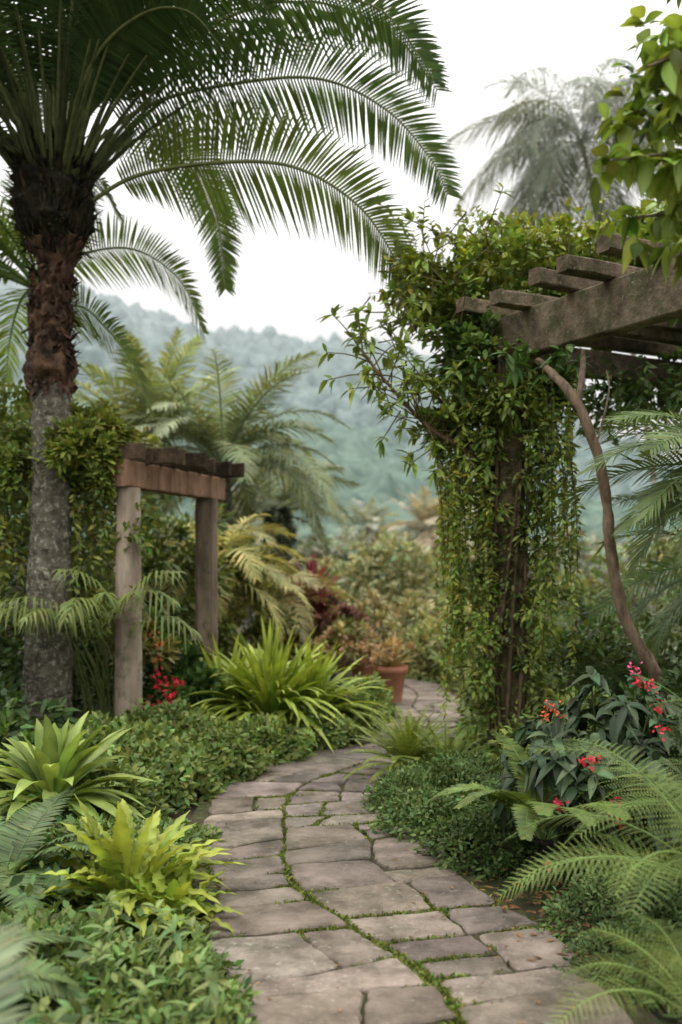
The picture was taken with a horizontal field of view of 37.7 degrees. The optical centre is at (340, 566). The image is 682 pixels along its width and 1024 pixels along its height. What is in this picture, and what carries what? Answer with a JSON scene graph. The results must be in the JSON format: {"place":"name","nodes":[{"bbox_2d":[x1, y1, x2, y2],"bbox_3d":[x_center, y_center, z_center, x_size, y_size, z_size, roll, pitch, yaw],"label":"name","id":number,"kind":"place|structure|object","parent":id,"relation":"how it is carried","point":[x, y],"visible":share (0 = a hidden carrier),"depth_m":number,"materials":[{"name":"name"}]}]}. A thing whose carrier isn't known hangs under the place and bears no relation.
{"place":"outdoors","nodes":[
{"label":"outdoors","id":0,"kind":"place"},
{"bbox_2d":[0,269,681,503],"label":"misty hill","id":1,"kind":"structure","parent":0,"point":[251,352],"depth_m":199.03,"materials":[{"name":"green plant"}]},
{"bbox_2d":[0,391,681,583],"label":"forested hill","id":2,"kind":"structure","parent":0,"point":[356,456],"depth_m":105.52,"materials":[{"name":"green plant"}]},
{"bbox_2d":[0,584,681,1023],"bbox_3d":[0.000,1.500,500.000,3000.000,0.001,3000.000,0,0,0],"label":"ground","id":3,"kind":"structure","parent":0,"point":[536,908],"depth_m":4.70,"materials":[{"name":"soil"}]},
{"bbox_2d":[0,929,90,1006],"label":"fern","id":4,"kind":"object","parent":3,"relation":"on","point":[52,986],"visible":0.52,"depth_m":3.17,"materials":[{"name":"green plant"}]},
{"bbox_2d":[0,789,111,917],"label":"fern","id":5,"kind":"object","parent":3,"relation":"on","point":[21,830],"visible":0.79,"depth_m":4.47,"materials":[{"name":"green plant"}]},
{"bbox_2d":[0,918,112,1023],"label":"fern","id":6,"kind":"object","parent":3,"relation":"on","point":[6,953],"visible":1,"depth_m":2.30,"materials":[{"name":"green plant"}]},
{"bbox_2d":[0,711,158,844],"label":"bromeliad","id":7,"kind":"object","parent":3,"relation":"on","point":[54,760],"visible":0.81,"depth_m":5.47,"materials":[{"name":"green plant"}]},
{"bbox_2d":[0,565,203,719],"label":"bamboo palm","id":8,"kind":"object","parent":3,"relation":"on","point":[66,612],"visible":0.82,"depth_m":7.59,"materials":[{"name":"green plant"}]},
{"bbox_2d":[0,168,209,515],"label":"palm tree","id":9,"kind":"object","parent":3,"relation":"on","point":[12,274],"visible":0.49,"depth_m":9.22,"materials":[{"name":"green plant"}]},
{"bbox_2d":[0,891,231,1023],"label":"leafy ground plant","id":10,"kind":"object","parent":3,"relation":"on","point":[109,1000],"visible":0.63,"depth_m":3.25,"materials":[{"name":"green plant"}]},
{"bbox_2d":[0,443,244,718],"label":"pergola","id":11,"kind":"object","parent":3,"relation":"on","point":[198,477],"visible":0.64,"depth_m":8.13,"materials":[{"name":"wood"}]},
{"bbox_2d":[0,379,162,646],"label":"climbing vine","id":12,"kind":"object","parent":11,"relation":"attached to","point":[99,431],"visible":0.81,"depth_m":8.01,"materials":[{"name":"green plant"}]},
{"bbox_2d":[2,794,254,946],"bbox_3d":[-0.953,1.429,4.291,1.138,0.904,1.123,0,0,0],"label":"bird nest fern","id":13,"kind":"object","parent":3,"relation":"on","point":[147,868],"visible":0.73,"depth_m":4.19,"materials":[{"name":"green plant"}]},
{"bbox_2d":[0,813,261,1023],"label":"ground cover","id":14,"kind":"object","parent":3,"relation":"on","point":[229,999],"visible":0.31,"depth_m":3.42,"materials":[{"name":"green plant"}]},
{"bbox_2d":[0,412,307,798],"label":"shrub border","id":15,"kind":"object","parent":3,"relation":"on","point":[15,719],"visible":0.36,"depth_m":10.13,"materials":[{"name":"green plant"}]},
{"bbox_2d":[99,611,227,711],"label":"flowering shrub","id":16,"kind":"object","parent":3,"relation":"on","point":[161,660],"visible":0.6,"depth_m":8.53,"materials":[{"name":"green plant"}]},
{"bbox_2d":[73,324,258,667],"bbox_3d":[-2.913,-1.033,14.824,3.368,5.071,3.352,0,0,-25],"label":"date palm","id":17,"kind":"object","parent":3,"relation":"on","point":[130,402],"visible":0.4,"depth_m":14.49,"materials":[{"name":"green plant"}]},
{"bbox_2d":[0,671,402,835],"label":"hedge","id":18,"kind":"object","parent":3,"relation":"on","point":[161,750],"visible":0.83,"depth_m":6.94,"materials":[{"name":"green plant"}]},
{"bbox_2d":[114,514,314,649],"bbox_3d":[-1.575,0.422,11.627,2.571,2.164,2.464,0,0,0],"label":"golden cane palm","id":19,"kind":"object","parent":3,"relation":"on","point":[252,557],"visible":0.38,"depth_m":11.19,"materials":[{"name":"green plant"}]},
{"bbox_2d":[0,0,463,729],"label":"palm tree","id":20,"kind":"object","parent":3,"relation":"on","point":[112,52],"visible":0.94,"depth_m":7.82,"materials":[{"name":"green plant"}]},
{"bbox_2d":[117,348,351,667],"bbox_3d":[-1.678,-0.690,14.018,3.717,4.387,3.709,0,0,0],"label":"date palm","id":21,"kind":"object","parent":3,"relation":"on","point":[219,447],"visible":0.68,"depth_m":13.57,"materials":[{"name":"green plant"}]},
{"bbox_2d":[191,487,297,622],"bbox_3d":[-2.617,-0.437,27.033,2.982,3.885,2.765,0,0,0],"label":"fan palm","id":22,"kind":"object","parent":3,"relation":"on","point":[258,543],"visible":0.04,"depth_m":26.77,"materials":[{"name":"green plant"}]},
{"bbox_2d":[233,505,307,656],"bbox_3d":[-0.802,0.306,13.960,1.581,2.388,1.352,0,0,-26],"label":"conifer","id":23,"kind":"object","parent":3,"relation":"on","point":[286,517],"visible":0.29,"depth_m":13.92,"materials":[{"name":"green plant"}]},
{"bbox_2d":[142,614,398,758],"bbox_3d":[-0.593,1.357,8.799,2.471,1.906,2.522,0,0,-23],"label":"strap leaf clump","id":24,"kind":"object","parent":3,"relation":"on","point":[264,681],"visible":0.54,"depth_m":8.58,"materials":[{"name":"green plant"}]},
{"bbox_2d":[182,438,361,603],"bbox_3d":[-1.098,-0.254,15.975,3.156,3.514,2.894,0,0,40],"label":"date palm","id":25,"kind":"object","parent":3,"relation":"on","point":[269,500],"visible":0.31,"depth_m":15.87,"materials":[{"name":"green plant"}]},
{"bbox_2d":[189,548,359,644],"bbox_3d":[-0.931,0.613,12.586,2.339,1.783,2.010,0,0,0],"label":"golden cane palm","id":26,"kind":"object","parent":3,"relation":"on","point":[305,578],"visible":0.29,"depth_m":12.30,"materials":[{"name":"green plant"}]},
{"bbox_2d":[273,553,368,654],"bbox_3d":[-0.427,0.648,12.812,1.351,1.703,1.350,0,0,-45],"label":"red cordyline","id":27,"kind":"object","parent":3,"relation":"on","point":[325,618],"visible":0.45,"depth_m":12.76,"materials":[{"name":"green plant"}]},
{"bbox_2d":[0,649,681,1023],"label":"understory foliage","id":28,"kind":"object","parent":3,"relation":"on","point":[94,913],"visible":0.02,"depth_m":4.01,"materials":[{"name":"green plant"}]},
{"bbox_2d":[424,730,655,857],"bbox_3d":[0.951,1.083,4.760,1.099,0.474,1.058,0,0,0],"label":"broad-leaved plant","id":29,"kind":"object","parent":28,"relation":"on","point":[528,809],"visible":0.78,"depth_m":4.66,"materials":[{"name":"green plant"}]},
{"bbox_2d":[561,674,681,845],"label":"lady fern","id":30,"kind":"object","parent":28,"relation":"on","point":[638,803],"visible":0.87,"depth_m":3.85,"materials":[{"name":"green plant"}]},
{"bbox_2d":[2,524,680,601],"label":"distant trees","id":31,"kind":"object","parent":3,"relation":"on","point":[309,546],"visible":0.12,"depth_m":48.47,"materials":[{"name":"green plant"}]},
{"bbox_2d":[341,630,384,678],"bbox_3d":[0.285,1.118,12.204,0.616,0.764,0.656,0,0,0],"label":"terracotta pot","id":32,"kind":"object","parent":3,"relation":"on","point":[368,670],"visible":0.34,"depth_m":12.08,"materials":[{"name":"ceramic"}]},
{"bbox_2d":[332,497,399,587],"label":"fan palm","id":33,"kind":"object","parent":3,"relation":"on","point":[367,515],"visible":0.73,"depth_m":41.79,"materials":[{"name":"green plant"}]},
{"bbox_2d":[283,528,468,631],"bbox_3d":[1.181,0.484,20.837,4.754,2.515,3.956,0,0,-27],"label":"round bush","id":34,"kind":"object","parent":3,"relation":"on","point":[417,573],"visible":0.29,"depth_m":19.57,"materials":[{"name":"green plant"}]},
{"bbox_2d":[378,485,474,561],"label":"fan palm","id":35,"kind":"object","parent":3,"relation":"on","point":[424,521],"visible":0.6,"depth_m":31.60,"materials":[{"name":"green plant"}]},
{"bbox_2d":[239,578,640,676],"bbox_3d":[1.284,0.850,14.151,5.236,1.438,5.327,0,0,0],"label":"flower border","id":36,"kind":"object","parent":3,"relation":"on","point":[379,613],"visible":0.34,"depth_m":12.96,"materials":[{"name":"green plant"}]},
{"bbox_2d":[434,496,480,557],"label":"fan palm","id":37,"kind":"object","parent":3,"relation":"on","point":[471,521],"visible":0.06,"depth_m":37.67,"materials":[{"name":"green plant"}]},
{"bbox_2d":[435,680,480,707],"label":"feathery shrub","id":38,"kind":"object","parent":3,"relation":"on","point":[458,699],"visible":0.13,"depth_m":8.79,"materials":[{"name":"green plant"}]},
{"bbox_2d":[359,746,557,882],"bbox_3d":[0.668,1.334,5.765,1.146,0.419,2.052,0,0,0],"label":"ground cover","id":39,"kind":"object","parent":3,"relation":"on","point":[417,787],"visible":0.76,"depth_m":5.46,"materials":[{"name":"green plant"}]},
{"bbox_2d":[379,600,572,698],"bbox_3d":[1.965,1.035,12.668,2.317,1.187,4.217,0,0,-18],"label":"grassy shrub","id":40,"kind":"object","parent":3,"relation":"on","point":[421,639],"visible":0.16,"depth_m":13.24,"materials":[{"name":"green plant"}]},
{"bbox_2d":[433,674,544,727],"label":"feathery shrub","id":41,"kind":"object","parent":3,"relation":"on","point":[465,712],"visible":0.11,"depth_m":7.98,"materials":[{"name":"green plant"}]},
{"bbox_2d":[424,756,580,844],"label":"lady fern","id":42,"kind":"object","parent":3,"relation":"on","point":[486,776],"visible":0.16,"depth_m":5.55,"materials":[{"name":"green plant"}]},
{"bbox_2d":[367,193,681,757],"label":"climbing vine","id":43,"kind":"object","parent":3,"relation":"on","point":[542,402],"visible":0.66,"depth_m":6.94,"materials":[{"name":"green plant"}]},
{"bbox_2d":[314,182,525,492],"bbox_3d":[0.576,-1.530,7.034,1.538,2.186,1.064,0,0,0],"label":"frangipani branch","id":44,"kind":"object","parent":43,"relation":"attached to","point":[418,381],"visible":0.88,"depth_m":6.91,"materials":[{"name":"green plant"}]},
{"bbox_2d":[447,667,675,818],"bbox_3d":[1.491,1.179,8.282,1.678,0.813,4.882,0,0,0],"label":"boxwood shrub","id":45,"kind":"object","parent":3,"relation":"on","point":[497,746],"visible":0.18,"depth_m":6.76,"materials":[{"name":"green plant"}]},
{"bbox_2d":[531,639,680,710],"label":"feathery shrub","id":46,"kind":"object","parent":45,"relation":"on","point":[588,658],"visible":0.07,"depth_m":7.29,"materials":[{"name":"green plant"}]},
{"bbox_2d":[442,52,681,641],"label":"queen palm","id":47,"kind":"object","parent":3,"relation":"on","point":[547,165],"visible":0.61,"depth_m":19.31,"materials":[{"name":"green plant"}]},
{"bbox_2d":[456,233,681,747],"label":"pergola","id":48,"kind":"object","parent":3,"relation":"on","point":[607,305],"visible":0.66,"depth_m":6.60,"materials":[{"name":"brown wood"}]},
{"bbox_2d":[462,338,678,718],"bbox_3d":[1.486,0.068,6.318,0.933,2.992,1.519,0,0,-37],"label":"leaning tree","id":49,"kind":"object","parent":3,"relation":"on","point":[645,655],"visible":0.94,"depth_m":5.99,"materials":[{"name":"brown plant"}]},
{"bbox_2d":[484,532,681,868],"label":"shrub border","id":50,"kind":"object","parent":3,"relation":"on","point":[671,678],"visible":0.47,"depth_m":8.07,"materials":[{"name":"green plant"}]},
{"bbox_2d":[489,662,681,869],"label":"flowering shrub","id":51,"kind":"object","parent":3,"relation":"on","point":[620,726],"visible":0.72,"depth_m":4.85,"materials":[{"name":"green plant"}]},
{"bbox_2d":[494,737,681,917],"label":"lady fern","id":52,"kind":"object","parent":3,"relation":"on","point":[639,860],"visible":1,"depth_m":3.60,"materials":[{"name":"green plant"}]},
{"bbox_2d":[533,858,681,1017],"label":"ground cover","id":53,"kind":"object","parent":3,"relation":"on","point":[673,905],"visible":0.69,"depth_m":3.90,"materials":[{"name":"green plant"}]},
{"bbox_2d":[533,590,681,699],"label":"feathery shrub","id":54,"kind":"object","parent":3,"relation":"on","point":[597,665],"visible":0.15,"depth_m":7.79,"materials":[{"name":"green plant"}]},
{"bbox_2d":[548,915,681,1023],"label":"lady fern","id":55,"kind":"object","parent":3,"relation":"on","point":[674,982],"visible":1,"depth_m":3.10,"materials":[{"name":"green plant"}]},
{"bbox_2d":[555,407,681,579],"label":"areca palm","id":56,"kind":"object","parent":3,"relation":"on","point":[655,505],"visible":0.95,"depth_m":5.71,"materials":[{"name":"green plant"}]},
{"bbox_2d":[577,0,681,288],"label":"broadleaf tree","id":57,"kind":"object","parent":3,"relation":"on","point":[661,66],"visible":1,"depth_m":3.34,"materials":[{"name":"green plant"}]},
{"bbox_2d":[586,468,681,669],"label":"areca palm","id":58,"kind":"object","parent":3,"relation":"on","point":[644,601],"visible":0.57,"depth_m":7.38,"materials":[{"name":"green plant"}]},
{"bbox_2d":[0,0,681,460],"label":"sky","id":59,"kind":"structure","parent":0,"point":[286,285],"materials":[{"name":"white"}]},
{"bbox_2d":[189,676,659,1023],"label":"garden path","id":60,"kind":"structure","parent":0,"point":[298,977],"depth_m":4.12,"materials":[{"name":"grey stone"}]},
{"bbox_2d":[355,630,419,702],"bbox_3d":[0.521,1.092,10.881,0.639,0.815,0.702,0,0,-26],"label":"terracotta pot","id":61,"kind":"object","parent":60,"relation":"on","point":[391,670],"visible":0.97,"depth_m":10.79,"materials":[{"name":"orange ceramic"}]},
{"bbox_2d":[154,729,644,1022],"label":"fallen leaves","id":62,"kind":"object","parent":60,"relation":"on","point":[537,894],"visible":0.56,"depth_m":4.33,"materials":[{"name":"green plant"}]},
{"bbox_2d":[200,710,599,1023],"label":"moss","id":63,"kind":"object","parent":60,"relation":"on","point":[420,968],"visible":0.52,"depth_m":4.18,"materials":[{"name":"green plant"}]},
{"bbox_2d":[339,701,476,782],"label":"spiky fern","id":64,"kind":"object","parent":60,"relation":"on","point":[406,744],"visible":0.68,"depth_m":6.94,"materials":[{"name":"green plant"}]},
{"bbox_2d":[381,721,494,786],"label":"spiky fern","id":65,"kind":"object","parent":60,"relation":"on","point":[457,743],"visible":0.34,"depth_m":6.74,"materials":[{"name":"green plant"}]}
]}

